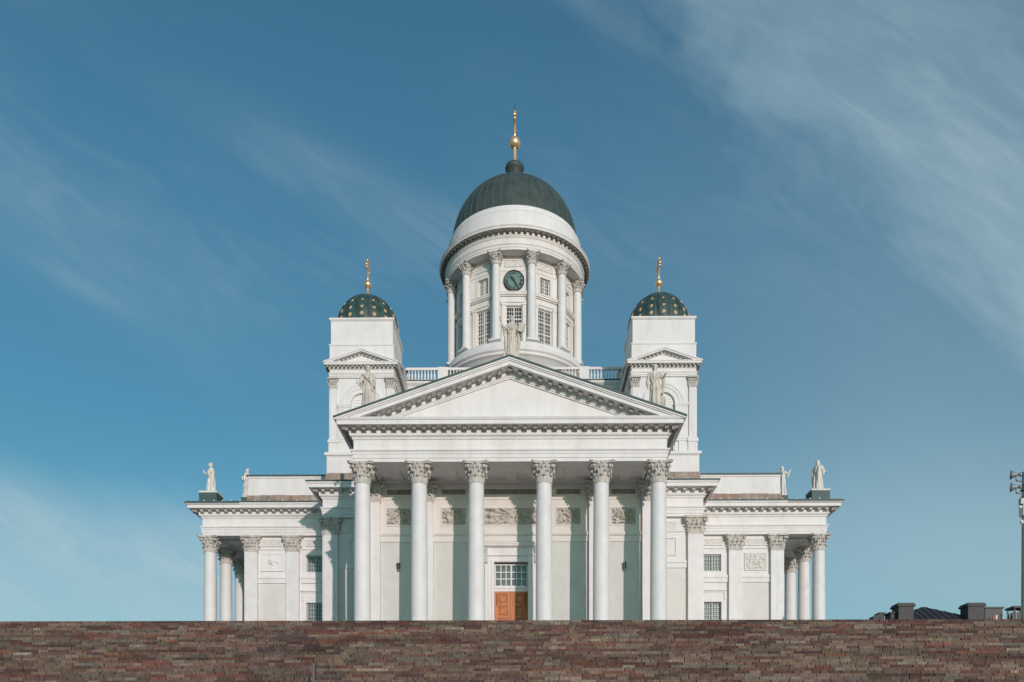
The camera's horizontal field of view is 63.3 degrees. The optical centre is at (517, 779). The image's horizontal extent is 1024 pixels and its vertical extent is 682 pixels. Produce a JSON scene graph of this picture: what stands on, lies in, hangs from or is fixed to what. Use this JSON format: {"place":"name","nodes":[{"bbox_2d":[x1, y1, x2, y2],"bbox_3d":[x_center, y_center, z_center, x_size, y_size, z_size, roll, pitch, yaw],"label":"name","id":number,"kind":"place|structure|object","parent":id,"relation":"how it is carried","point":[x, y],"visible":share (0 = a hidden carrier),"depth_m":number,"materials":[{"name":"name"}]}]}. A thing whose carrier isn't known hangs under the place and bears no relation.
{"place":"outdoors","nodes":[
{"label":"outdoors","id":0,"kind":"place"},
{"bbox_2d":[0,0,1023,620],"label":"sky","id":1,"kind":"structure","parent":0,"point":[192,191],"materials":[{"name":"blue"}]},
{"bbox_2d":[184,104,844,620],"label":"cathedral","id":2,"kind":"structure","parent":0,"point":[542,476],"depth_m":74.91,"materials":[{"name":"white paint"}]},
{"bbox_2d":[198,463,223,500],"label":"statue","id":3,"kind":"object","parent":2,"relation":"on","point":[210,493],"visible":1,"depth_m":81.34,"materials":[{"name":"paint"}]},
{"bbox_2d":[241,468,249,500],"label":"statue","id":4,"kind":"object","parent":2,"relation":"on","point":[245,488],"visible":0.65,"depth_m":92.02,"materials":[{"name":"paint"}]},
{"bbox_2d":[307,556,321,571],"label":"window","id":5,"kind":"structure","parent":2,"relation":"in","point":[314,563],"depth_m":81.34,"materials":[{"name":"grey glass"}]},
{"bbox_2d":[307,603,321,620],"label":"window","id":6,"kind":"structure","parent":2,"relation":"in","point":[314,610],"depth_m":81.32,"materials":[{"name":"grey glass"}]},
{"bbox_2d":[353,365,375,416],"bbox_3d":[-11.375,-28.885,61.969,1.654,4.132,1.195,0,0,-8],"label":"statue","id":7,"kind":"object","parent":2,"relation":"on","point":[367,382],"visible":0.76,"depth_m":61.73,"materials":[{"name":"stone"}]},
{"bbox_2d":[479,279,487,295],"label":"window","id":8,"kind":"structure","parent":2,"relation":"in","point":[483,285],"depth_m":86.97,"materials":[{"name":"glass"}]},
{"bbox_2d":[478,310,489,345],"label":"window","id":9,"kind":"structure","parent":2,"relation":"in","point":[483,317],"depth_m":86.93,"materials":[{"name":"glass"}]},
{"bbox_2d":[495,592,509,620],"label":"door leaf","id":10,"kind":"structure","parent":2,"relation":"in","point":[502,599],"depth_m":66.89,"materials":[{"name":"orange wood"}]},
{"bbox_2d":[495,564,527,586],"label":"transom window","id":11,"kind":"structure","parent":2,"relation":"in","point":[506,575],"depth_m":67.02,"materials":[{"name":"glass"}]},
{"bbox_2d":[499,316,525,356],"bbox_3d":[-0.362,-32.541,61.781,1.953,3.932,1.100,0,0,1],"label":"statue","id":12,"kind":"object","parent":2,"relation":"on","point":[512,329],"visible":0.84,"depth_m":61.62,"materials":[{"name":"stone"}]},
{"bbox_2d":[506,307,521,340],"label":"window","id":13,"kind":"structure","parent":2,"relation":"in","point":[516,312],"depth_m":86.02,"materials":[{"name":"glass"}]},
{"bbox_2d":[512,592,527,620],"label":"door leaf","id":14,"kind":"structure","parent":2,"relation":"in","point":[519,599],"depth_m":66.88,"materials":[{"name":"orange wood"}]},
{"bbox_2d":[538,309,550,345],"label":"window","id":15,"kind":"structure","parent":2,"relation":"in","point":[544,318],"depth_m":86.86,"materials":[{"name":"glass"}]},
{"bbox_2d":[540,279,548,295],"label":"window","id":16,"kind":"structure","parent":2,"relation":"in","point":[544,285],"depth_m":86.80,"materials":[{"name":"glass"}]},
{"bbox_2d":[566,325,567,347],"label":"window","id":17,"kind":"structure","parent":2,"relation":"in","point":[566,325],"depth_m":89.53,"materials":[{"name":"glass"}]},
{"bbox_2d":[646,364,666,405],"bbox_3d":[10.321,-28.896,61.800,1.514,4.132,1.158,0,0,6],"label":"statue","id":18,"kind":"object","parent":2,"relation":"on","point":[654,376],"visible":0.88,"depth_m":61.57,"materials":[{"name":"stone"}]},
{"bbox_2d":[704,555,720,570],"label":"window","id":19,"kind":"structure","parent":2,"relation":"in","point":[711,562],"depth_m":80.98,"materials":[{"name":"white glass"}]},
{"bbox_2d":[704,603,720,619],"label":"window","id":20,"kind":"structure","parent":2,"relation":"in","point":[712,611],"depth_m":80.98,"materials":[{"name":"white glass"}]},
{"bbox_2d":[779,466,790,498],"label":"statue","id":21,"kind":"object","parent":2,"relation":"on","point":[783,492],"visible":0.7,"depth_m":91.59,"materials":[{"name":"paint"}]},
{"bbox_2d":[805,460,829,498],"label":"statue","id":22,"kind":"object","parent":2,"relation":"on","point":[817,491],"visible":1,"depth_m":80.84,"materials":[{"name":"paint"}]},
{"bbox_2d":[984,606,1020,618],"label":"building","id":23,"kind":"structure","parent":0,"point":[993,612],"depth_m":128.56,"materials":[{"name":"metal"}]},
{"bbox_2d":[1009,470,1023,618],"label":"light mast","id":24,"kind":"object","parent":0,"point":[1015,487],"visible":0.96,"depth_m":57.11,"materials":[{"name":"metal"}]},
{"bbox_3d":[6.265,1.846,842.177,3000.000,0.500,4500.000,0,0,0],"label":"ground","id":25,"kind":"structure","parent":0,"visible":0},
{"bbox_2d":[0,619,1023,681],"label":"stone steps","id":26,"kind":"structure","parent":25,"relation":"on","point":[913,650],"depth_m":41.48,"materials":[{"name":"brown stone"}]},
{"bbox_2d":[312,664,313,681],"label":"handrail post","id":27,"kind":"object","parent":26,"relation":"on","point":[312,672],"visible":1,"depth_m":36.94,"materials":[{"name":"grey metal"}]},
{"bbox_2d":[869,603,985,619],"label":"house","id":28,"kind":"structure","parent":25,"relation":"on","point":[967,611],"depth_m":121.60,"materials":[{"name":"metal"}]}
]}

